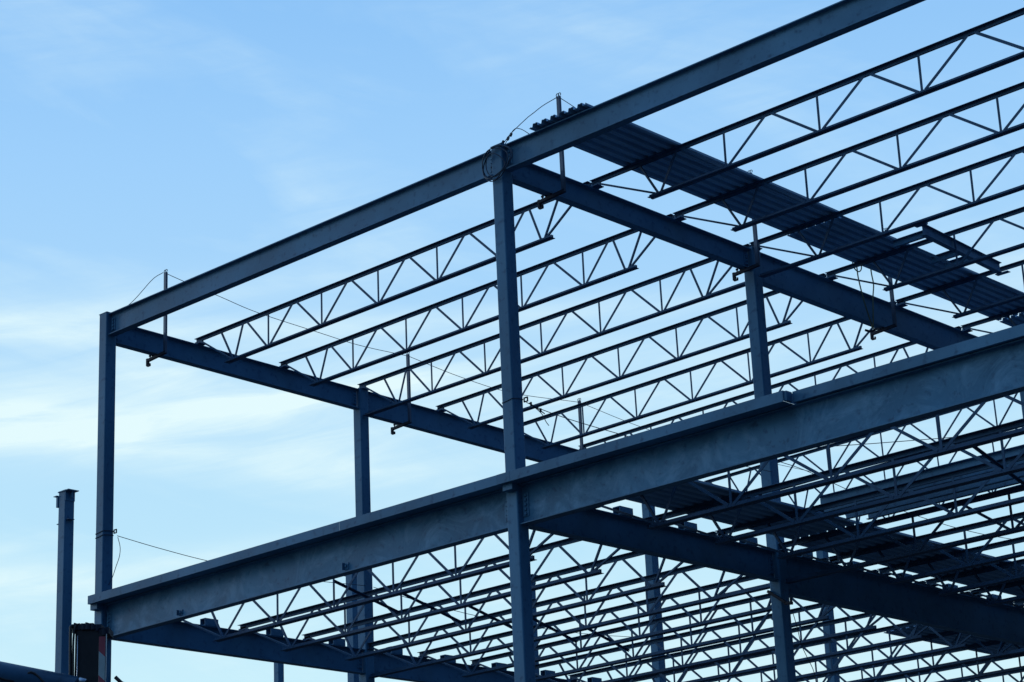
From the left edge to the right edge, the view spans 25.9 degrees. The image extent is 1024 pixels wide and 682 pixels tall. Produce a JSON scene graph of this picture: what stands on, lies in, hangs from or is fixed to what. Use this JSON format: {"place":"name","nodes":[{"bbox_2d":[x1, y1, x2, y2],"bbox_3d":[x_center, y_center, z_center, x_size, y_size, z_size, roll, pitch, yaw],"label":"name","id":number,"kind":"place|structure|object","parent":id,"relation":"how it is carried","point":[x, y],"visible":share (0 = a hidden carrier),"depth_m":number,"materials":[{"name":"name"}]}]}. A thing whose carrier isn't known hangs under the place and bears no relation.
{"place":"outdoors","nodes":[
{"label":"outdoors","id":0,"kind":"place"},
{"bbox_2d":[0,622,122,681],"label":"boom lift","id":1,"kind":"object","parent":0,"point":[88,640],"visible":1,"depth_m":25.82,"materials":[{"name":"black paint"}]},
{"bbox_2d":[54,489,78,674],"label":"steel column","id":2,"kind":"structure","parent":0,"point":[65,499],"depth_m":50.90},
{"bbox_2d":[274,663,283,681],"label":"steel column","id":3,"kind":"structure","parent":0,"point":[278,672],"depth_m":68.14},
{"bbox_2d":[345,573,358,681],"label":"steel column","id":4,"kind":"structure","parent":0,"point":[351,613],"depth_m":57.16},
{"bbox_2d":[0,0,1023,681],"label":"sky","id":5,"kind":"structure","parent":0,"point":[140,140],"materials":[{"name":"blue"}]},
{"bbox_2d":[531,574,539,674],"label":"steel column","id":6,"kind":"structure","parent":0,"point":[536,652],"depth_m":62.11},
{"label":"ground","id":7,"kind":"structure","parent":0,"visible":0},
{"bbox_2d":[94,311,115,681],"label":"steel column","id":8,"kind":"structure","parent":7,"relation":"on","point":[105,467],"depth_m":39.87,"materials":[{"name":"metal"}]},
{"bbox_2d":[116,327,358,409],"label":"roof girder","id":9,"kind":"object","parent":8,"relation":"attached to","point":[148,342],"visible":0.94,"depth_m":42.91,"materials":[{"name":"metal"}]},
{"bbox_2d":[146,269,167,366],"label":"safety post","id":10,"kind":"object","parent":9,"relation":"attached to","point":[154,357],"visible":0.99,"depth_m":41.42,"materials":[{"name":"metal"}]},
{"bbox_2d":[168,274,406,355],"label":"safety cable","id":11,"kind":"object","parent":10,"relation":"attached to","point":[294,324],"visible":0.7,"depth_m":43.87,"materials":[{"name":"metal"}]},
{"bbox_2d":[195,181,591,363],"bbox_3d":[-2.348,-0.964,39.045,10.010,0.700,0.170,-19,-25,40],"label":"open web joist","id":12,"kind":"object","parent":9,"relation":"on","point":[410,255],"visible":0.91,"depth_m":39.03,"materials":[{"name":"paint"}]},
{"bbox_2d":[279,214,674,386],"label":"open web joist","id":13,"kind":"object","parent":9,"relation":"on","point":[526,306],"visible":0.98,"depth_m":40.45,"materials":[{"name":"paint"}]},
{"bbox_2d":[112,621,364,673],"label":"floor girder","id":14,"kind":"object","parent":8,"relation":"attached to","point":[179,635],"visible":0.75,"depth_m":41.31,"materials":[{"name":"metal"}]},
{"bbox_2d":[200,618,217,626],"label":"spacer block","id":15,"kind":"object","parent":14,"relation":"on","point":[207,621],"depth_m":40.72,"materials":[{"name":"metal"}]},
{"bbox_2d":[266,628,283,636],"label":"spacer block","id":16,"kind":"object","parent":14,"relation":"on","point":[275,632],"depth_m":41.82,"materials":[{"name":"metal"}]},
{"bbox_2d":[328,638,345,645],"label":"spacer block","id":17,"kind":"object","parent":14,"relation":"on","point":[340,641],"depth_m":42.92,"materials":[{"name":"metal"}]},
{"bbox_2d":[180,530,552,641],"bbox_3d":[-2.471,4.021,36.950,10.010,0.675,0.170,-19,-25,40],"label":"open web joist","id":18,"kind":"object","parent":14,"relation":"on","point":[338,607],"visible":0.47,"depth_m":36.79,"materials":[{"name":"paint"}]},
{"bbox_2d":[335,580,398,612],"bbox_3d":[-2.479,4.361,37.984,0.040,0.359,1.586,-17,-24,37],"label":"joist bridging","id":19,"kind":"object","parent":18,"relation":"attached to","point":[366,596],"visible":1,"depth_m":37.94,"materials":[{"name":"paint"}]},
{"bbox_2d":[237,517,653,651],"bbox_3d":[-1.392,4.345,38.042,10.010,0.675,0.170,-19,-25,40],"label":"open web joist","id":20,"kind":"object","parent":14,"relation":"on","point":[551,546],"visible":0.77,"depth_m":38.10,"materials":[{"name":"paint"}]},
{"bbox_2d":[403,594,462,623],"bbox_3d":[-1.396,4.686,39.080,0.040,0.359,1.586,-17,-24,37],"label":"joist bridging","id":21,"kind":"object","parent":20,"relation":"attached to","point":[433,608],"visible":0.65,"depth_m":39.04,"materials":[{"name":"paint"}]},
{"bbox_2d":[303,531,716,660],"bbox_3d":[-0.309,4.670,39.139,10.010,0.675,0.170,-19,-25,40],"label":"open web joist","id":22,"kind":"object","parent":14,"relation":"on","point":[549,576],"visible":0.85,"depth_m":39.21,"materials":[{"name":"paint"}]},
{"bbox_2d":[469,606,511,628],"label":"joist bridging","id":23,"kind":"object","parent":22,"relation":"attached to","point":[487,615],"visible":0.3,"depth_m":40.05,"materials":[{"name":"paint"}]},
{"bbox_2d":[353,388,374,681],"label":"steel column","id":24,"kind":"structure","parent":7,"relation":"on","point":[362,467],"depth_m":44.46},
{"bbox_2d":[117,535,364,585],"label":"safety cable","id":25,"kind":"object","parent":24,"relation":"attached to","point":[202,559],"visible":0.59,"depth_m":40.44,"materials":[{"name":"metal"}]},
{"bbox_2d":[368,391,578,461],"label":"roof girder","id":26,"kind":"object","parent":24,"relation":"attached to","point":[444,424],"visible":0.47,"depth_m":46.98,"materials":[{"name":"metal"}]},
{"bbox_2d":[391,352,411,434],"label":"safety post","id":27,"kind":"object","parent":26,"relation":"attached to","point":[400,425],"visible":0.77,"depth_m":45.79,"materials":[{"name":"metal"}]},
{"bbox_2d":[577,398,583,449],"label":"safety post","id":28,"kind":"object","parent":26,"relation":"attached to","point":[580,425],"visible":0.54,"depth_m":49.58,"materials":[{"name":"metal"}]},
{"bbox_2d":[374,653,580,681],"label":"floor girder","id":29,"kind":"object","parent":24,"relation":"attached to","point":[440,672],"visible":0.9,"depth_m":44.70,"materials":[{"name":"metal"}]},
{"bbox_2d":[417,558,828,677],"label":"open web joist","id":30,"kind":"object","parent":29,"relation":"on","point":[612,610],"visible":0.82,"depth_m":41.12,"materials":[{"name":"paint"}]},
{"bbox_2d":[583,624,629,651],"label":"joist bridging","id":31,"kind":"object","parent":30,"relation":"attached to","point":[609,640],"visible":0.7,"depth_m":42.33,"materials":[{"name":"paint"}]},
{"bbox_2d":[470,569,878,680],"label":"open web joist","id":32,"kind":"object","parent":29,"relation":"on","point":[723,606],"visible":0.76,"depth_m":42.26,"materials":[{"name":"paint"}]},
{"bbox_2d":[535,581,925,681],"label":"open web joist","id":33,"kind":"object","parent":29,"relation":"on","point":[805,640],"visible":0.65,"depth_m":43.36,"materials":[{"name":"paint"}]},
{"bbox_2d":[357,244,750,416],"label":"open web joist","id":34,"kind":"object","parent":24,"relation":"on","point":[598,300],"visible":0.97,"depth_m":41.62,"materials":[{"name":"paint"}]},
{"bbox_2d":[367,565,769,677],"bbox_3d":[0.781,4.997,40.242,10.010,0.675,0.170,-19,-25,40],"label":"open web joist","id":35,"kind":"object","parent":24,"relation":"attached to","point":[717,596],"visible":0.9,"depth_m":39.87,"materials":[{"name":"paint"}]},
{"bbox_2d":[533,618,577,642],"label":"joist bridging","id":36,"kind":"object","parent":35,"relation":"attached to","point":[555,630],"visible":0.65,"depth_m":41.27,"materials":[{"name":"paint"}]},
{"bbox_2d":[490,142,535,681],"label":"steel column","id":37,"kind":"structure","parent":7,"relation":"on","point":[519,558],"depth_m":33.02,"materials":[{"name":"metal"}]},
{"bbox_2d":[108,150,492,335],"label":"roof beam","id":38,"kind":"structure","parent":37,"relation":"attached to","point":[464,176],"depth_m":37.29,"materials":[{"name":"metal"}]},
{"bbox_2d":[104,489,507,639],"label":"floor beam","id":39,"kind":"structure","parent":37,"relation":"attached to","point":[453,524],"depth_m":35.45,"materials":[{"name":"metal"}]},
{"bbox_2d":[88,522,348,604],"bbox_3d":[-4.942,3.754,37.030,6.520,0.148,0.360,-19,-25,40],"label":"edge plate","id":40,"kind":"object","parent":39,"relation":"on","point":[293,542],"visible":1,"depth_m":36.73,"materials":[{"name":"metal"}]},
{"bbox_2d":[339,475,502,532],"bbox_3d":[-1.339,2.502,33.843,3.409,0.148,0.358,-19,-25,40],"label":"edge plate","id":41,"kind":"object","parent":39,"relation":"on","point":[428,502],"visible":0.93,"depth_m":33.69,"materials":[{"name":"metal"}]},
{"bbox_2d":[482,133,512,181],"bbox_3d":[-0.229,-2.862,34.323,0.527,0.863,0.387,-5,-19,6],"label":"rope coil","id":42,"kind":"object","parent":37,"relation":"attached to","point":[503,169],"visible":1,"depth_m":34.26,"materials":[{"name":"fabric"}]},
{"bbox_2d":[502,482,517,492],"bbox_3d":[-0.029,2.140,32.575,0.190,0.099,0.119,-19,-25,40],"label":"support bracket","id":43,"kind":"object","parent":37,"relation":"attached to","point":[510,487],"visible":1,"depth_m":32.53,"materials":[{"name":"metal"}]},
{"bbox_2d":[496,471,520,485],"bbox_3d":[-0.007,2.038,32.662,0.259,0.148,0.362,-19,-25,40],"label":"edge plate","id":44,"kind":"object","parent":43,"relation":"on","point":[503,478],"visible":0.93,"depth_m":32.53,"materials":[{"name":"metal"}]},
{"bbox_2d":[512,163,750,269],"bbox_3d":[2.010,-2.044,36.576,0.157,0.406,6.061,-19,-25,40],"label":"roof girder","id":45,"kind":"object","parent":37,"relation":"attached to","point":[532,177],"visible":0.88,"depth_m":36.52,"materials":[{"name":"metal"}]},
{"bbox_2d":[537,92,565,209],"bbox_3d":[0.598,-3.013,35.242,0.597,1.834,0.055,-19,-25,40],"label":"safety post","id":46,"kind":"object","parent":45,"relation":"attached to","point":[540,206],"visible":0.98,"depth_m":35.00,"materials":[{"name":"metal"}]},
{"bbox_2d":[732,170,759,280],"bbox_3d":[4.015,-2.013,38.711,0.597,1.921,0.055,-19,-25,40],"label":"safety post","id":47,"kind":"object","parent":45,"relation":"attached to","point":[757,259],"visible":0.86,"depth_m":38.42,"materials":[{"name":"metal"}]},
{"bbox_2d":[590,7,1023,199],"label":"open web joist","id":48,"kind":"object","parent":45,"relation":"on","point":[963,36],"visible":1,"depth_m":32.88,"materials":[{"name":"paint"}]},
{"bbox_2d":[673,82,1023,231],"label":"open web joist","id":49,"kind":"object","parent":45,"relation":"on","point":[680,214],"visible":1,"depth_m":34.82,"materials":[{"name":"paint"}]},
{"bbox_2d":[529,103,837,230],"bbox_3d":[2.943,-2.710,35.838,1.154,0.077,6.600,-19,-25,40],"label":"deck sheet","id":50,"kind":"object","parent":49,"relation":"on","point":[627,144],"visible":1,"depth_m":35.80,"materials":[{"name":"metal"}]},
{"bbox_2d":[529,508,777,580],"bbox_3d":[2.245,3.106,34.819,0.170,0.485,6.060,-19,-25,40],"label":"floor girder","id":51,"kind":"object","parent":37,"relation":"attached to","point":[609,529],"visible":0.91,"depth_m":34.92,"materials":[{"name":"metal"}]},
{"bbox_2d":[613,506,632,516],"bbox_3d":[1.712,2.641,34.353,0.145,0.135,0.310,-19,-25,40],"label":"spacer block","id":52,"kind":"object","parent":51,"relation":"on","point":[625,509],"depth_m":34.30,"materials":[{"name":"metal"}]},
{"bbox_2d":[678,522,696,531],"bbox_3d":[2.795,2.966,35.449,0.145,0.135,0.310,-19,-25,40],"label":"spacer block","id":53,"kind":"object","parent":51,"relation":"on","point":[691,525],"depth_m":35.41,"materials":[{"name":"metal"}]},
{"bbox_2d":[594,395,1023,529],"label":"open web joist","id":54,"kind":"object","parent":51,"relation":"on","point":[837,477],"visible":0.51,"depth_m":30.79,"materials":[{"name":"paint"}]},
{"bbox_2d":[626,480,862,539],"bbox_3d":[3.103,2.484,34.336,1.337,0.055,6.050,-19,-25,40],"label":"deck sheet","id":55,"kind":"object","parent":54,"relation":"on","point":[686,495],"visible":0.51,"depth_m":34.73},
{"bbox_2d":[822,460,1023,512],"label":"steel channel","id":56,"kind":"object","parent":55,"relation":"on","point":[919,488],"visible":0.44,"depth_m":33.98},
{"bbox_2d":[845,471,1023,519],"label":"steel channel","id":57,"kind":"object","parent":55,"relation":"on","point":[1000,479],"visible":0.44,"depth_m":34.56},
{"bbox_2d":[652,418,1023,544],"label":"open web joist","id":58,"kind":"object","parent":51,"relation":"on","point":[1011,468],"visible":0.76,"depth_m":32.30,"materials":[{"name":"paint"}]},
{"bbox_2d":[973,447,1023,485],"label":"cross brace","id":59,"kind":"object","parent":58,"relation":"attached to","point":[996,463],"visible":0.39,"depth_m":31.59,"materials":[{"name":"paint"}]},
{"bbox_2d":[715,454,1023,558],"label":"open web joist","id":60,"kind":"object","parent":51,"relation":"on","point":[951,515],"visible":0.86,"depth_m":33.89,"materials":[{"name":"paint"}]},
{"bbox_2d":[820,444,1023,503],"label":"steel channel","id":61,"kind":"object","parent":60,"relation":"on","point":[908,477],"visible":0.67,"depth_m":33.75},
{"bbox_2d":[504,0,924,171],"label":"roof beam","id":62,"kind":"structure","parent":37,"relation":"attached to","point":[821,26],"depth_m":31.84,"materials":[{"name":"metal"}]},
{"bbox_2d":[518,338,1023,525],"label":"floor beam","id":63,"kind":"structure","parent":37,"relation":"attached to","point":[984,375],"depth_m":29.50,"materials":[{"name":"metal"}]},
{"bbox_2d":[510,391,793,483],"bbox_3d":[1.884,1.382,30.990,4.944,0.148,0.359,-19,-25,40],"label":"edge plate","id":64,"kind":"object","parent":63,"relation":"on","point":[695,424],"visible":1,"depth_m":30.76,"materials":[{"name":"metal"}]},
{"bbox_2d":[782,390,796,403],"bbox_3d":[3.696,0.749,29.387,0.051,0.143,0.360,-19,-25,40],"label":"closure plate","id":65,"kind":"object","parent":63,"relation":"on","point":[787,396],"visible":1,"depth_m":29.29,"materials":[{"name":"metal"}]},
{"bbox_2d":[792,324,1023,403],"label":"edge plate","id":66,"kind":"object","parent":63,"relation":"on","point":[980,343],"visible":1,"depth_m":28.16,"materials":[{"name":"metal"}]},
{"bbox_2d":[642,504,665,681],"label":"steel column","id":67,"kind":"structure","parent":7,"relation":"on","point":[652,564],"depth_m":50.36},
{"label":"roof girder","id":68,"kind":"object","parent":67,"relation":"attached to","visible":0},
{"bbox_2d":[705,392,1022,495],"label":"open web joist","id":69,"kind":"object","parent":68,"relation":"on","point":[804,453],"visible":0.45,"depth_m":50.21,"materials":[{"name":"paint"}]},
{"bbox_2d":[744,247,795,681],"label":"steel column","id":70,"kind":"structure","parent":7,"relation":"on","point":[783,640],"depth_m":37.45,"materials":[{"name":"metal"}]},
{"bbox_2d":[526,402,770,471],"bbox_3d":[2.310,1.597,35.223,0.089,0.158,6.032,-19,-25,40],"label":"safety cable","id":71,"kind":"object","parent":70,"relation":"attached to","point":[601,428],"visible":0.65,"depth_m":33.95,"materials":[{"name":"metal"}]},
{"bbox_2d":[767,590,792,604],"bbox_3d":[4.411,4.222,36.688,0.487,0.323,0.050,-19,-25,40],"label":"iron hook","id":72,"kind":"object","parent":70,"relation":"attached to","point":[785,602],"visible":1,"depth_m":36.63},
{"bbox_2d":[760,252,977,349],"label":"roof girder","id":73,"kind":"object","parent":70,"relation":"attached to","point":[816,290],"visible":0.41,"depth_m":40.85,"materials":[{"name":"metal"}]},
{"bbox_2d":[435,273,826,428],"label":"open web joist","id":74,"kind":"object","parent":73,"relation":"on","point":[650,335],"visible":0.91,"depth_m":43.32,"materials":[{"name":"paint"}]},
{"bbox_2d":[524,302,896,448],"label":"open web joist","id":75,"kind":"object","parent":73,"relation":"on","point":[857,347],"visible":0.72,"depth_m":45.01,"materials":[{"name":"paint"}]},
{"bbox_2d":[579,326,961,449],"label":"open web joist","id":76,"kind":"object","parent":73,"relation":"on","point":[780,384],"visible":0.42,"depth_m":46.34,"materials":[{"name":"paint"}]},
{"bbox_2d":[870,228,896,339],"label":"safety post","id":77,"kind":"object","parent":73,"relation":"attached to","point":[894,319],"visible":0.56,"depth_m":41.23,"materials":[{"name":"metal"}]},
{"bbox_2d":[825,206,1023,291],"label":"open web joist","id":78,"kind":"object","parent":73,"relation":"on","point":[831,275],"visible":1,"depth_m":38.76,"materials":[{"name":"paint"}]},
{"bbox_2d":[921,225,1001,273],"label":"frame beam","id":79,"kind":"structure","parent":78,"relation":"attached to","point":[934,235],"depth_m":38.74,"materials":[{"name":"metal"}]},
{"bbox_2d":[892,230,923,247],"bbox_3d":[6.847,-1.760,38.352,0.690,0.130,0.060,-19,-25,40],"label":"frame channel","id":80,"kind":"object","parent":79,"relation":"attached to","point":[907,239],"visible":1,"depth_m":38.38,"materials":[{"name":"metal"}]},
{"bbox_2d":[931,250,959,263],"bbox_3d":[7.647,-1.504,39.209,0.620,0.130,0.060,-19,-25,40],"label":"frame channel","id":81,"kind":"object","parent":79,"relation":"attached to","point":[947,255],"visible":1,"depth_m":39.25,"materials":[{"name":"metal"}]},
{"bbox_2d":[895,260,1023,318],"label":"open web joist","id":82,"kind":"object","parent":73,"relation":"on","point":[901,302],"visible":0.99,"depth_m":40.83,"materials":[{"name":"paint"}]},
{"bbox_2d":[961,307,1023,332],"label":"open web joist","id":83,"kind":"object","parent":73,"relation":"on","point":[967,328],"visible":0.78,"depth_m":43.09,"materials":[{"name":"paint"}]},
{"bbox_2d":[787,217,1023,320],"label":"deck sheet","id":84,"kind":"object","parent":83,"relation":"on","point":[843,232],"visible":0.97,"depth_m":40.27,"materials":[{"name":"metal"}]},
{"bbox_2d":[749,146,1023,277],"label":"open web joist","id":85,"kind":"object","parent":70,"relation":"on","point":[1011,154],"visible":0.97,"depth_m":36.83,"materials":[{"name":"paint"}]},
{"bbox_2d":[778,485,1023,583],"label":"open web joist","id":86,"kind":"object","parent":70,"relation":"attached to","point":[1017,528],"visible":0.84,"depth_m":35.32,"materials":[{"name":"paint"}]},
{"bbox_2d":[867,477,1023,519],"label":"steel channel","id":87,"kind":"object","parent":86,"relation":"on","point":[946,498],"visible":0.44,"depth_m":34.80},
{"bbox_2d":[786,556,1023,645],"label":"floor girder","id":88,"kind":"object","parent":70,"relation":"attached to","point":[869,593],"visible":0.97,"depth_m":39.58,"materials":[{"name":"metal"}]},
{"bbox_2d":[568,591,970,681],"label":"open web joist","id":89,"kind":"object","parent":88,"relation":"on","point":[648,661],"visible":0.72,"depth_m":44.35,"materials":[{"name":"paint"}]},
{"bbox_2d":[622,602,1013,681],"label":"open web joist","id":90,"kind":"object","parent":88,"relation":"on","point":[960,645],"visible":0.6,"depth_m":44.74,"materials":[{"name":"paint"}]},
{"bbox_2d":[707,631,1023,681],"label":"open web joist","id":91,"kind":"object","parent":88,"relation":"on","point":[999,653],"visible":0.56,"depth_m":45.29,"materials":[{"name":"paint"}]},
{"bbox_2d":[827,512,1023,584],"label":"open web joist","id":92,"kind":"object","parent":88,"relation":"on","point":[1004,520],"visible":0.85,"depth_m":36.59,"materials":[{"name":"paint"}]},
{"bbox_2d":[877,536,1023,595],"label":"open web joist","id":93,"kind":"object","parent":88,"relation":"on","point":[952,589],"visible":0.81,"depth_m":37.97,"materials":[{"name":"paint"}]},
{"bbox_2d":[799,524,1023,586],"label":"deck sheet","id":94,"kind":"object","parent":93,"relation":"on","point":[941,564],"visible":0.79,"depth_m":38.33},
{"bbox_2d":[924,559,1023,606],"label":"open web joist","id":95,"kind":"object","parent":88,"relation":"on","point":[975,572],"visible":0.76,"depth_m":39.31,"materials":[{"name":"paint"}]},
{"bbox_2d":[970,579,1023,608],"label":"open web joist","id":96,"kind":"object","parent":88,"relation":"on","point":[978,592],"visible":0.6,"depth_m":40.85,"materials":[{"name":"paint"}]},
{"bbox_3d":[15.112,3.999,39.231,12.500,0.675,0.170,-19,-24,40],"label":"open web joist","id":97,"kind":"object","parent":88,"relation":"on","visible":0},
{"bbox_2d":[996,585,1023,595],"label":"deck sheet","id":98,"kind":"object","parent":97,"relation":"on","point":[1016,591],"visible":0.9,"depth_m":41.49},
{"bbox_2d":[817,432,1002,447],"bbox_3d":[8.189,1.217,35.183,13.239,1.012,0.012,-1,-19,-5],"label":"safety cable","id":99,"kind":"object","parent":70,"relation":"attached to","point":[890,442],"visible":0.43,"depth_m":34.87,"materials":[{"name":"metal"}]},
{"bbox_2d":[816,533,839,681],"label":"steel column","id":100,"kind":"structure","parent":7,"relation":"on","point":[829,629],"depth_m":55.02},
{"bbox_2d":[1020,391,1023,417],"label":"steel column","id":101,"kind":"structure","parent":7,"relation":"on","point":[1022,396],"depth_m":44.72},
{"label":"roof girder","id":102,"kind":"object","parent":101,"relation":"attached to","visible":0},
{"bbox_2d":[788,426,1023,510],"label":"open web joist","id":103,"kind":"object","parent":102,"relation":"on","point":[898,473],"visible":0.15,"depth_m":51.86,"materials":[{"name":"paint"}]},
{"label":"open web joist","id":104,"kind":"object","parent":102,"relation":"on","visible":0},
{"bbox_2d":[1000,313,1023,326],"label":"deck sheet","id":105,"kind":"object","parent":104,"relation":"on","point":[1017,320],"visible":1,"depth_m":43.39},
{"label":"safety cable","id":106,"kind":"object","parent":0,"visible":0},
{"bbox_2d":[852,262,880,331],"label":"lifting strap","id":107,"kind":"object","parent":106,"relation":"hanging from","point":[875,329],"visible":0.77,"depth_m":40.90,"materials":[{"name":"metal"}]},
{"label":"floor girder","id":108,"kind":"object","parent":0,"visible":0},
{"bbox_2d":[796,640,1023,681],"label":"open web joist","id":109,"kind":"object","parent":108,"relation":"on","point":[982,673],"visible":0.6,"depth_m":46.60,"materials":[{"name":"paint"}]},
{"bbox_2d":[869,653,1023,681],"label":"open web joist","id":110,"kind":"object","parent":108,"relation":"on","point":[985,662],"visible":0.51,"depth_m":48.37,"materials":[{"name":"paint"}]},
{"bbox_2d":[884,625,1023,654],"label":"deck sheet","id":111,"kind":"object","parent":110,"relation":"on","point":[949,639],"visible":0.27,"depth_m":45.77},
{"bbox_2d":[959,670,1023,681],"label":"open web joist","id":112,"kind":"object","parent":108,"relation":"on","point":[986,677],"visible":0.58,"depth_m":49.74,"materials":[{"name":"paint"}]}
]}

